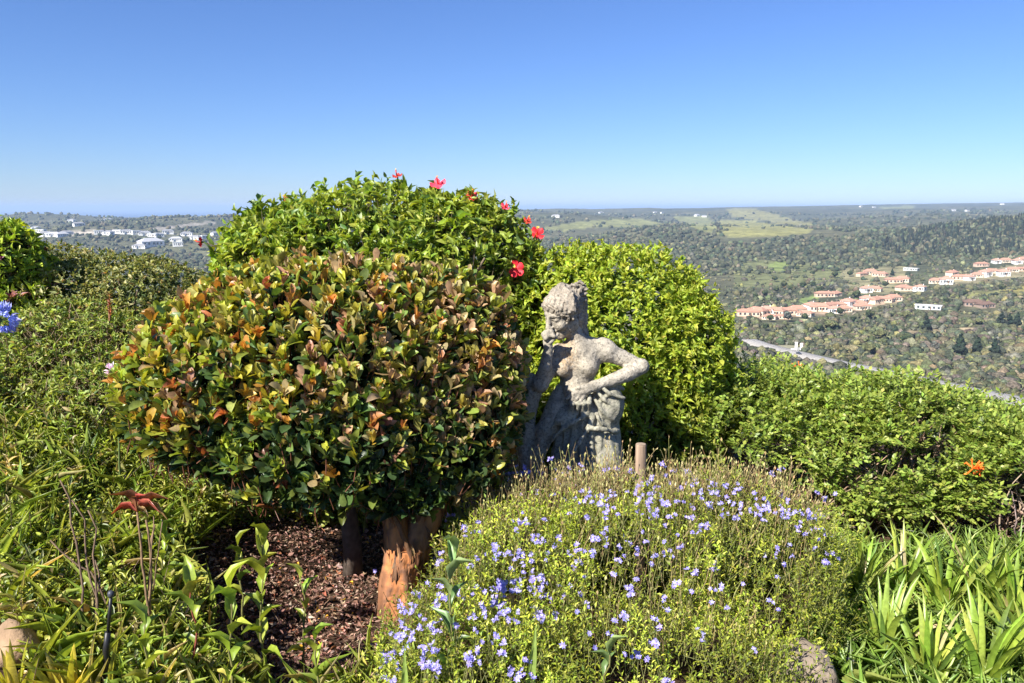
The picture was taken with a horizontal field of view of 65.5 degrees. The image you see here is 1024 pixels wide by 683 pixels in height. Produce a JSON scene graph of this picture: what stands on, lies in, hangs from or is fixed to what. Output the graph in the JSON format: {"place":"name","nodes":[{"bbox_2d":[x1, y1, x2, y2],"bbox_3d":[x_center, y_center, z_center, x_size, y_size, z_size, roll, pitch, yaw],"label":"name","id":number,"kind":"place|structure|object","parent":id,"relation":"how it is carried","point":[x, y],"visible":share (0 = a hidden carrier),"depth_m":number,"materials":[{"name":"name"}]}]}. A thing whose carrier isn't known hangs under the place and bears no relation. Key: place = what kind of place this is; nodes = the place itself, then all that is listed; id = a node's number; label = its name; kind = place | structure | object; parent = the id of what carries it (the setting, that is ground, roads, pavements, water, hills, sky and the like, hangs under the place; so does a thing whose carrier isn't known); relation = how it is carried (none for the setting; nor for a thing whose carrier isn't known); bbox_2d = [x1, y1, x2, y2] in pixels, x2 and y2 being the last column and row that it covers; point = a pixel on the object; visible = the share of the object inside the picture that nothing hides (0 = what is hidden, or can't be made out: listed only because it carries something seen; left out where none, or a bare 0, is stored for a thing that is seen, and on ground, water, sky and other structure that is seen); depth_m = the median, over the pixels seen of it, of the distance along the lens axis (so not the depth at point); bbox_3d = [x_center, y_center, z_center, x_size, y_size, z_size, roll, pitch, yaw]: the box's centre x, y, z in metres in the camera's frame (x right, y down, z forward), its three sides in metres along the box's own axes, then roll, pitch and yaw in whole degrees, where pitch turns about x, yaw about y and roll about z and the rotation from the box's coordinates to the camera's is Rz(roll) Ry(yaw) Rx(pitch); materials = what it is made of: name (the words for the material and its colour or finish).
{"place":"outdoors","nodes":[
{"label":"outdoors","id":0,"kind":"place"},
{"bbox_2d":[0,210,336,217],"bbox_3d":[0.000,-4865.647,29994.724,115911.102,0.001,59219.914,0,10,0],"label":"sea","id":1,"kind":"structure","parent":0,"point":[136,214],"depth_m":28621.67,"materials":[{"name":"blue liquid"}]},
{"bbox_2d":[0,365,1023,682],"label":"grass","id":2,"kind":"structure","parent":0,"point":[868,663],"depth_m":3.20,"materials":[{"name":"green plant"}]},
{"bbox_2d":[0,202,1023,682],"bbox_3d":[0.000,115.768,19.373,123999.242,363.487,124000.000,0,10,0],"label":"ground","id":3,"kind":"structure","parent":0,"point":[742,230],"depth_m":893.31,"materials":[{"name":"soil"}]},
{"bbox_2d":[0,300,20,332],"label":"agapanthus","id":4,"kind":"object","parent":3,"relation":"on","point":[13,318],"visible":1,"depth_m":3.23,"materials":[{"name":"blue plant"}]},
{"bbox_2d":[0,460,22,493],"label":"strap leaf clump","id":5,"kind":"object","parent":3,"relation":"on","point":[20,471],"visible":0.13,"depth_m":3.70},
{"bbox_2d":[0,618,40,668],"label":"rock","id":6,"kind":"object","parent":3,"relation":"on","point":[14,635],"visible":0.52,"depth_m":2.72,"materials":[{"name":"stone"}]},
{"bbox_2d":[0,630,58,682],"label":"yellow leaf clump","id":7,"kind":"object","parent":3,"relation":"on","point":[10,673],"visible":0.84,"depth_m":2.55,"materials":[{"name":"plant"}]},
{"bbox_2d":[0,214,63,345],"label":"dark leafy bush","id":8,"kind":"object","parent":3,"relation":"on","point":[28,244],"visible":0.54,"depth_m":5.27,"materials":[{"name":"green plant"}]},
{"bbox_2d":[14,486,68,516],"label":"strap leaf clump","id":9,"kind":"object","parent":3,"relation":"on","point":[41,505],"visible":0.12,"depth_m":3.53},
{"bbox_2d":[17,643,94,682],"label":"yellow leaf clump","id":10,"kind":"object","parent":3,"relation":"on","point":[71,676],"visible":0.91,"depth_m":2.61,"materials":[{"name":"plant"}]},
{"bbox_2d":[54,232,69,236],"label":"white house","id":11,"kind":"structure","parent":3,"relation":"on","point":[59,234],"depth_m":2120.94,"materials":[{"name":"paint"}]},
{"bbox_2d":[0,294,157,440],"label":"bank shrub","id":12,"kind":"object","parent":3,"relation":"on","point":[17,354],"visible":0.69,"depth_m":4.80,"materials":[{"name":"green plant"}]},
{"bbox_2d":[51,423,106,460],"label":"strap leaf clump","id":13,"kind":"object","parent":3,"relation":"on","point":[86,441],"visible":0.28,"depth_m":4.29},
{"bbox_2d":[49,480,115,682],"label":"dry stalks","id":14,"kind":"object","parent":3,"relation":"on","point":[95,591],"visible":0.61,"depth_m":2.87,"materials":[{"name":"brown plant"}]},
{"bbox_2d":[0,238,207,369],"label":"olive hedge","id":15,"kind":"object","parent":3,"relation":"on","point":[91,285],"visible":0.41,"depth_m":5.59,"materials":[{"name":"green plant"}]},
{"bbox_2d":[91,421,117,450],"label":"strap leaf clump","id":16,"kind":"object","parent":3,"relation":"on","point":[100,426],"visible":0.23,"depth_m":4.57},
{"bbox_2d":[102,590,113,678],"bbox_3d":[-1.346,1.049,2.662,0.062,0.453,0.025,-2,10,-14],"label":"sprinkler riser","id":17,"kind":"object","parent":3,"relation":"on","point":[107,638],"visible":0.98,"depth_m":2.64,"materials":[{"name":"black plastic"}]},
{"bbox_2d":[104,290,113,359],"bbox_3d":[-2.562,0.144,5.101,0.092,0.950,0.067,8,12,38],"label":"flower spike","id":18,"kind":"object","parent":3,"relation":"on","point":[109,305],"visible":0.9,"depth_m":5.03,"materials":[{"name":"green plant"}]},
{"bbox_2d":[104,361,120,476],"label":"pink flower","id":19,"kind":"object","parent":3,"relation":"on","point":[109,366],"visible":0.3,"depth_m":4.01,"materials":[{"name":"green plant"}]},
{"bbox_2d":[109,489,167,625],"bbox_3d":[-1.351,0.862,2.936,0.197,0.668,0.096,-1,10,-4],"label":"flower","id":20,"kind":"object","parent":3,"relation":"on","point":[142,502],"visible":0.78,"depth_m":2.90,"materials":[{"name":"red plant"}]},
{"bbox_2d":[131,244,146,248],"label":"white house","id":21,"kind":"structure","parent":3,"relation":"on","point":[139,246],"depth_m":1990.59,"materials":[{"name":"paint"}]},
{"bbox_2d":[115,600,168,682],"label":"leafy shoot","id":22,"kind":"object","parent":3,"relation":"on","point":[139,608],"visible":0.96,"depth_m":2.59,"materials":[{"name":"green plant"}]},
{"bbox_2d":[136,237,164,247],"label":"white house","id":23,"kind":"structure","parent":3,"relation":"on","point":[151,242],"depth_m":2020.05,"materials":[{"name":"paint"}]},
{"bbox_2d":[140,519,182,587],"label":"leafy shoot","id":24,"kind":"object","parent":3,"relation":"on","point":[166,539],"visible":0.68,"depth_m":3.17,"materials":[{"name":"green plant"}]},
{"bbox_2d":[168,237,182,241],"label":"white house","id":25,"kind":"structure","parent":3,"relation":"on","point":[175,239],"depth_m":2114.56,"materials":[{"name":"paint"}]},
{"bbox_2d":[164,555,219,675],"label":"leafy shoot","id":26,"kind":"object","parent":3,"relation":"on","point":[190,580],"visible":0.85,"depth_m":2.79,"materials":[{"name":"green plant"}]},
{"bbox_2d":[203,560,251,682],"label":"leafy shoot","id":27,"kind":"object","parent":3,"relation":"on","point":[228,592],"visible":1,"depth_m":2.63,"materials":[{"name":"green plant"}]},
{"bbox_2d":[0,327,467,682],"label":"ground cover","id":28,"kind":"object","parent":3,"relation":"on","point":[30,592],"visible":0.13,"depth_m":3.43,"materials":[{"name":"green plant"}]},
{"bbox_2d":[224,529,250,640],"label":"leafy shoot","id":29,"kind":"object","parent":3,"relation":"on","point":[237,549],"visible":0.77,"depth_m":3.25,"materials":[{"name":"green plant"}]},
{"bbox_2d":[0,409,484,682],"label":"dry twigs","id":30,"kind":"object","parent":3,"relation":"on","point":[226,584],"visible":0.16,"depth_m":3.55,"materials":[{"name":"brown plant"}]},
{"bbox_2d":[233,523,281,663],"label":"leafy shoot","id":31,"kind":"object","parent":3,"relation":"on","point":[260,627],"visible":0.96,"depth_m":2.93,"materials":[{"name":"green plant"}]},
{"bbox_2d":[285,563,317,671],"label":"leafy shoot","id":32,"kind":"object","parent":3,"relation":"on","point":[304,587],"visible":0.93,"depth_m":3.12,"materials":[{"name":"green plant"}]},
{"bbox_2d":[297,622,332,682],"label":"leafy shoot","id":33,"kind":"object","parent":3,"relation":"on","point":[314,676],"visible":1,"depth_m":2.61,"materials":[{"name":"green plant"}]},
{"bbox_2d":[100,245,534,625],"bbox_3d":[-0.861,0.453,3.858,1.948,1.824,1.411,0,10,0],"label":"bronze leaf shrub","id":34,"kind":"object","parent":3,"relation":"on","point":[239,385],"visible":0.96,"depth_m":3.38,"materials":[{"name":"green plant"}]},
{"bbox_2d":[196,508,499,682],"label":"leaf litter","id":35,"kind":"object","parent":3,"relation":"on","point":[290,607],"visible":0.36,"depth_m":3.78,"materials":[{"name":"plant"}]},
{"bbox_2d":[194,170,548,461],"bbox_3d":[-0.836,0.010,5.383,2.285,2.313,1.564,0,10,0],"label":"hibiscus bush","id":36,"kind":"object","parent":3,"relation":"on","point":[413,229],"visible":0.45,"depth_m":4.91,"materials":[{"name":"green plant"}]},
{"bbox_2d":[401,647,407,682],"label":"grass blade","id":37,"kind":"object","parent":3,"relation":"on","point":[404,675],"depth_m":2.57,"materials":[{"name":"green plant"}]},
{"bbox_2d":[427,534,476,682],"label":"grey green stem","id":38,"kind":"object","parent":3,"relation":"on","point":[451,568],"visible":0.78,"depth_m":2.66,"materials":[{"name":"green plant"}]},
{"bbox_2d":[0,207,1023,436],"bbox_3d":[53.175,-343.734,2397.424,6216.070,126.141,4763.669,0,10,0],"label":"bushland","id":39,"kind":"structure","parent":3,"relation":"on","point":[1002,373],"depth_m":1082.90,"materials":[{"name":"green plant"}]},
{"bbox_2d":[526,625,536,682],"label":"grass blade","id":40,"kind":"object","parent":3,"relation":"on","point":[532,664],"depth_m":2.56,"materials":[{"name":"green plant"}]},
{"bbox_2d":[513,280,649,577],"bbox_3d":[0.341,0.481,4.221,0.607,1.616,0.518,7,12,36],"label":"garden statue","id":41,"kind":"object","parent":3,"relation":"on","point":[583,409],"visible":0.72,"depth_m":4.11,"materials":[{"name":"stone"}]},
{"bbox_2d":[591,635,626,682],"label":"grey green stem","id":42,"kind":"object","parent":3,"relation":"on","point":[609,644],"visible":1,"depth_m":2.50,"materials":[{"name":"green plant"}]},
{"bbox_2d":[358,435,876,682],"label":"blue daisy bush","id":43,"kind":"object","parent":3,"relation":"on","point":[718,497],"visible":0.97,"depth_m":3.04,"materials":[{"name":"green plant"}]},
{"bbox_2d":[514,236,753,495],"bbox_3d":[0.751,0.217,5.209,1.465,1.798,1.407,7,12,37],"label":"round green shrub","id":44,"kind":"object","parent":3,"relation":"on","point":[673,325],"visible":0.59,"depth_m":4.84,"materials":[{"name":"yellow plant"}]},
{"bbox_2d":[632,442,645,612],"bbox_3d":[0.593,0.916,3.699,0.058,0.921,0.056,0,10,0],"label":"wooden post","id":45,"kind":"object","parent":3,"relation":"on","point":[640,455],"visible":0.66,"depth_m":3.65,"materials":[{"name":"brown wood"}]},
{"bbox_2d":[432,501,864,599],"bbox_3d":[0.748,1.123,4.333,2.451,0.328,1.015,0,10,0],"label":"ground cover","id":46,"kind":"object","parent":3,"relation":"on","point":[749,582],"visible":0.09,"depth_m":4.04,"materials":[{"name":"green plant"}]},
{"bbox_2d":[736,308,759,316],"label":"estate house","id":47,"kind":"structure","parent":3,"relation":"on","point":[747,312],"depth_m":775.56,"materials":[{"name":"paint"}]},
{"bbox_2d":[747,306,768,315],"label":"estate house","id":48,"kind":"structure","parent":3,"relation":"on","point":[763,311],"depth_m":778.94,"materials":[{"name":"tile"}]},
{"bbox_2d":[762,313,777,319],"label":"estate house","id":49,"kind":"structure","parent":3,"relation":"on","point":[764,317],"depth_m":747.64,"materials":[{"name":"paint"}]},
{"bbox_2d":[768,306,786,314],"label":"estate house","id":50,"kind":"structure","parent":3,"relation":"on","point":[778,310],"depth_m":780.30,"materials":[{"name":"tile"}]},
{"bbox_2d":[782,306,798,314],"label":"estate house","id":51,"kind":"structure","parent":3,"relation":"on","point":[792,310],"depth_m":782.23,"materials":[{"name":"tile"}]},
{"bbox_2d":[789,304,807,310],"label":"estate house","id":52,"kind":"structure","parent":3,"relation":"on","point":[799,307],"depth_m":788.49,"materials":[{"name":"tile"}]},
{"bbox_2d":[767,637,839,682],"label":"rock","id":53,"kind":"object","parent":3,"relation":"on","point":[807,656],"visible":0.51,"depth_m":2.89,"materials":[{"name":"stone"}]},
{"bbox_2d":[796,310,814,316],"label":"estate house","id":54,"kind":"structure","parent":3,"relation":"on","point":[810,313],"depth_m":767.26,"materials":[{"name":"paint"}]},
{"bbox_2d":[809,302,830,311],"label":"estate house","id":55,"kind":"structure","parent":3,"relation":"on","point":[816,307],"depth_m":803.21,"materials":[{"name":"tile"}]},
{"bbox_2d":[814,290,833,296],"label":"estate house","id":56,"kind":"structure","parent":3,"relation":"on","point":[828,293],"depth_m":919.42,"materials":[{"name":"paint"}]},
{"bbox_2d":[824,320,837,327],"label":"round tree","id":57,"kind":"object","parent":3,"relation":"on","point":[828,323],"visible":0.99,"depth_m":680.73,"materials":[{"name":"green plant"}]},
{"bbox_2d":[644,350,1023,541],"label":"flowering hedge","id":58,"kind":"object","parent":3,"relation":"on","point":[982,453],"visible":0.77,"depth_m":4.73,"materials":[{"name":"green plant"}]},
{"bbox_2d":[827,305,841,313],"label":"estate house","id":59,"kind":"structure","parent":3,"relation":"on","point":[833,308],"depth_m":790.46,"materials":[{"name":"paint"}]},
{"bbox_2d":[839,305,852,312],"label":"estate house","id":60,"kind":"structure","parent":3,"relation":"on","point":[847,308],"depth_m":798.65,"materials":[{"name":"tile"}]},
{"bbox_2d":[840,297,856,306],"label":"estate house","id":61,"kind":"structure","parent":3,"relation":"on","point":[849,301],"depth_m":846.33,"materials":[{"name":"tile"}]},
{"bbox_2d":[815,565,890,623],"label":"strap leaf clump","id":62,"kind":"object","parent":3,"relation":"on","point":[861,589],"visible":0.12,"depth_m":3.47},
{"bbox_2d":[853,302,871,309],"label":"estate house","id":63,"kind":"structure","parent":3,"relation":"on","point":[862,306],"depth_m":813.56,"materials":[{"name":"paint"}]},
{"bbox_2d":[859,294,871,303],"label":"estate house","id":64,"kind":"structure","parent":3,"relation":"on","point":[866,297],"depth_m":859.83,"materials":[{"name":"tile"}]},
{"bbox_2d":[860,285,872,292],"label":"estate house","id":65,"kind":"structure","parent":3,"relation":"on","point":[866,289],"depth_m":950.41,"materials":[{"name":"paint"}]},
{"bbox_2d":[860,342,876,351],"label":"round tree","id":66,"kind":"object","parent":3,"relation":"on","point":[869,346],"visible":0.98,"depth_m":551.23,"materials":[{"name":"green plant"}]},
{"bbox_2d":[835,519,910,596],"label":"strap leaf clump","id":67,"kind":"object","parent":3,"relation":"on","point":[863,568],"visible":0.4,"depth_m":3.64,"materials":[{"name":"plant"}]},
{"bbox_2d":[869,295,883,304],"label":"estate house","id":68,"kind":"structure","parent":3,"relation":"on","point":[876,299],"depth_m":858.02,"materials":[{"name":"tile"}]},
{"bbox_2d":[870,285,882,291],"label":"estate house","id":69,"kind":"structure","parent":3,"relation":"on","point":[877,289],"depth_m":957.63,"materials":[{"name":"paint"}]},
{"bbox_2d":[872,271,888,276],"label":"estate house","id":70,"kind":"structure","parent":3,"relation":"on","point":[880,274],"depth_m":1108.22,"materials":[{"name":"paint"}]},
{"bbox_2d":[873,329,887,336],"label":"round tree","id":71,"kind":"object","parent":3,"relation":"on","point":[880,332],"visible":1,"depth_m":624.26,"materials":[{"name":"green plant"}]},
{"bbox_2d":[879,296,894,302],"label":"estate house","id":72,"kind":"structure","parent":3,"relation":"on","point":[888,299],"depth_m":861.49,"materials":[{"name":"paint"}]},
{"bbox_2d":[824,563,955,654],"bbox_3d":[1.545,1.135,3.220,0.418,0.427,0.375,-6,11,-33],"label":"strap leaf clump","id":73,"kind":"object","parent":3,"relation":"on","point":[883,619],"visible":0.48,"depth_m":3.22,"materials":[{"name":"plant"}]},
{"bbox_2d":[884,277,902,282],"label":"estate house","id":74,"kind":"structure","parent":3,"relation":"on","point":[894,280],"depth_m":1035.34,"materials":[{"name":"paint"}]},
{"bbox_2d":[885,293,902,300],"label":"estate house","id":75,"kind":"structure","parent":3,"relation":"on","point":[896,296],"depth_m":866.41,"materials":[{"name":"tile"}]},
{"bbox_2d":[894,284,908,290],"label":"estate house","id":76,"kind":"structure","parent":3,"relation":"on","point":[900,287],"depth_m":965.18,"materials":[{"name":"paint"}]},
{"bbox_2d":[899,333,910,340],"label":"round tree","id":77,"kind":"object","parent":3,"relation":"on","point":[904,336],"visible":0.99,"depth_m":604.09,"materials":[{"name":"green plant"}]},
{"bbox_2d":[852,521,958,599],"bbox_3d":[1.824,1.084,3.745,0.415,0.429,0.428,-4,10,-22],"label":"strap leaf clump","id":78,"kind":"object","parent":3,"relation":"on","point":[900,561],"visible":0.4,"depth_m":3.74,"materials":[{"name":"plant"}]},
{"bbox_2d":[913,284,926,290],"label":"estate house","id":79,"kind":"structure","parent":3,"relation":"on","point":[921,287],"depth_m":953.63,"materials":[{"name":"paint"}]},
{"bbox_2d":[921,315,930,328],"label":"conifer tree","id":80,"kind":"object","parent":3,"relation":"on","point":[926,323],"visible":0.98,"depth_m":665.13,"materials":[{"name":"green plant"}]},
{"bbox_2d":[914,304,942,309],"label":"flat roofed house","id":81,"kind":"structure","parent":3,"relation":"on","point":[928,306],"depth_m":796.50,"materials":[{"name":"paint"}]},
{"bbox_2d":[887,589,976,680],"bbox_3d":[1.551,1.163,2.966,0.295,0.407,0.371,4,10,22],"label":"strap leaf clump","id":82,"kind":"object","parent":3,"relation":"on","point":[929,642],"visible":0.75,"depth_m":3.00,"materials":[{"name":"plant"}]},
{"bbox_2d":[867,213,1023,254],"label":"pine forest","id":83,"kind":"object","parent":3,"relation":"on","point":[971,239],"visible":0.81,"depth_m":1450.81,"materials":[{"name":"plant"}]},
{"bbox_2d":[939,276,952,284],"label":"estate house","id":84,"kind":"structure","parent":3,"relation":"on","point":[945,280],"depth_m":995.91,"materials":[{"name":"paint"}]},
{"bbox_2d":[903,533,999,611],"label":"strap leaf clump","id":85,"kind":"object","parent":3,"relation":"on","point":[947,587],"visible":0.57,"depth_m":3.52,"materials":[{"name":"plant"}]},
{"bbox_2d":[945,269,958,275],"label":"estate house","id":86,"kind":"structure","parent":3,"relation":"on","point":[951,272],"depth_m":1073.23,"materials":[{"name":"paint"}]},
{"bbox_2d":[952,274,966,279],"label":"estate house","id":87,"kind":"structure","parent":3,"relation":"on","point":[957,277],"depth_m":1031.68,"materials":[{"name":"paint"}]},
{"bbox_2d":[952,333,967,353],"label":"conifer tree","id":88,"kind":"object","parent":3,"relation":"on","point":[959,346],"visible":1,"depth_m":555.22,"materials":[{"name":"green plant"}]},
{"bbox_2d":[963,274,976,280],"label":"estate house","id":89,"kind":"structure","parent":3,"relation":"on","point":[969,277],"depth_m":1021.89,"materials":[{"name":"paint"}]},
{"bbox_2d":[917,576,1023,678],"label":"strap leaf clump","id":90,"kind":"object","parent":3,"relation":"on","point":[1004,642],"visible":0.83,"depth_m":2.94,"materials":[{"name":"plant"}]},
{"bbox_2d":[962,298,981,306],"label":"dark roofed house","id":91,"kind":"structure","parent":3,"relation":"on","point":[969,302],"depth_m":815.04,"materials":[{"name":"tile"}]},
{"bbox_2d":[928,510,1023,605],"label":"strap leaf clump","id":92,"kind":"object","parent":3,"relation":"on","point":[998,566],"visible":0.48,"depth_m":3.54,"materials":[{"name":"plant"}]},
{"bbox_2d":[972,337,981,351],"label":"conifer tree","id":93,"kind":"object","parent":3,"relation":"on","point":[977,346],"visible":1,"depth_m":565.60,"materials":[{"name":"green plant"}]},
{"bbox_2d":[973,261,989,266],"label":"estate house","id":94,"kind":"structure","parent":3,"relation":"on","point":[981,264],"depth_m":1148.25,"materials":[{"name":"tile"}]},
{"bbox_2d":[975,300,995,308],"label":"dark roofed house","id":95,"kind":"structure","parent":3,"relation":"on","point":[985,304],"depth_m":805.76,"materials":[{"name":"tile"}]},
{"bbox_2d":[978,268,993,277],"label":"estate house","id":96,"kind":"structure","parent":3,"relation":"on","point":[986,272],"depth_m":1044.97,"materials":[{"name":"paint"}]},
{"bbox_2d":[966,534,1022,622],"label":"strap leaf clump","id":97,"kind":"object","parent":3,"relation":"on","point":[1012,588],"visible":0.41,"depth_m":3.42,"materials":[{"name":"plant"}]},
{"bbox_2d":[988,338,1000,352],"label":"conifer tree","id":98,"kind":"object","parent":3,"relation":"on","point":[995,348],"visible":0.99,"depth_m":556.01,"materials":[{"name":"green plant"}]},
{"bbox_2d":[970,581,1023,679],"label":"strap leaf clump","id":99,"kind":"object","parent":3,"relation":"on","point":[998,616],"visible":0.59,"depth_m":2.99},
{"bbox_2d":[996,311,1005,322],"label":"conifer tree","id":100,"kind":"object","parent":3,"relation":"on","point":[1001,317],"visible":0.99,"depth_m":694.57,"materials":[{"name":"green plant"}]},
{"bbox_2d":[996,268,1011,276],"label":"estate house","id":101,"kind":"structure","parent":3,"relation":"on","point":[1002,272],"depth_m":1039.88,"materials":[{"name":"paint"}]},
{"bbox_2d":[1011,258,1022,264],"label":"estate house","id":102,"kind":"structure","parent":3,"relation":"on","point":[1016,261],"depth_m":1158.06,"materials":[{"name":"paint"}]},
{"bbox_2d":[1013,312,1021,324],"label":"conifer tree","id":103,"kind":"object","parent":3,"relation":"on","point":[1017,319],"visible":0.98,"depth_m":691.34,"materials":[{"name":"green plant"}]},
{"bbox_2d":[0,0,1023,210],"label":"sky","id":104,"kind":"structure","parent":0,"point":[106,105],"materials":[{"name":"blue"}]},
{"bbox_2d":[742,339,1023,404],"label":"road","id":105,"kind":"structure","parent":0,"point":[808,355],"depth_m":537.78,"materials":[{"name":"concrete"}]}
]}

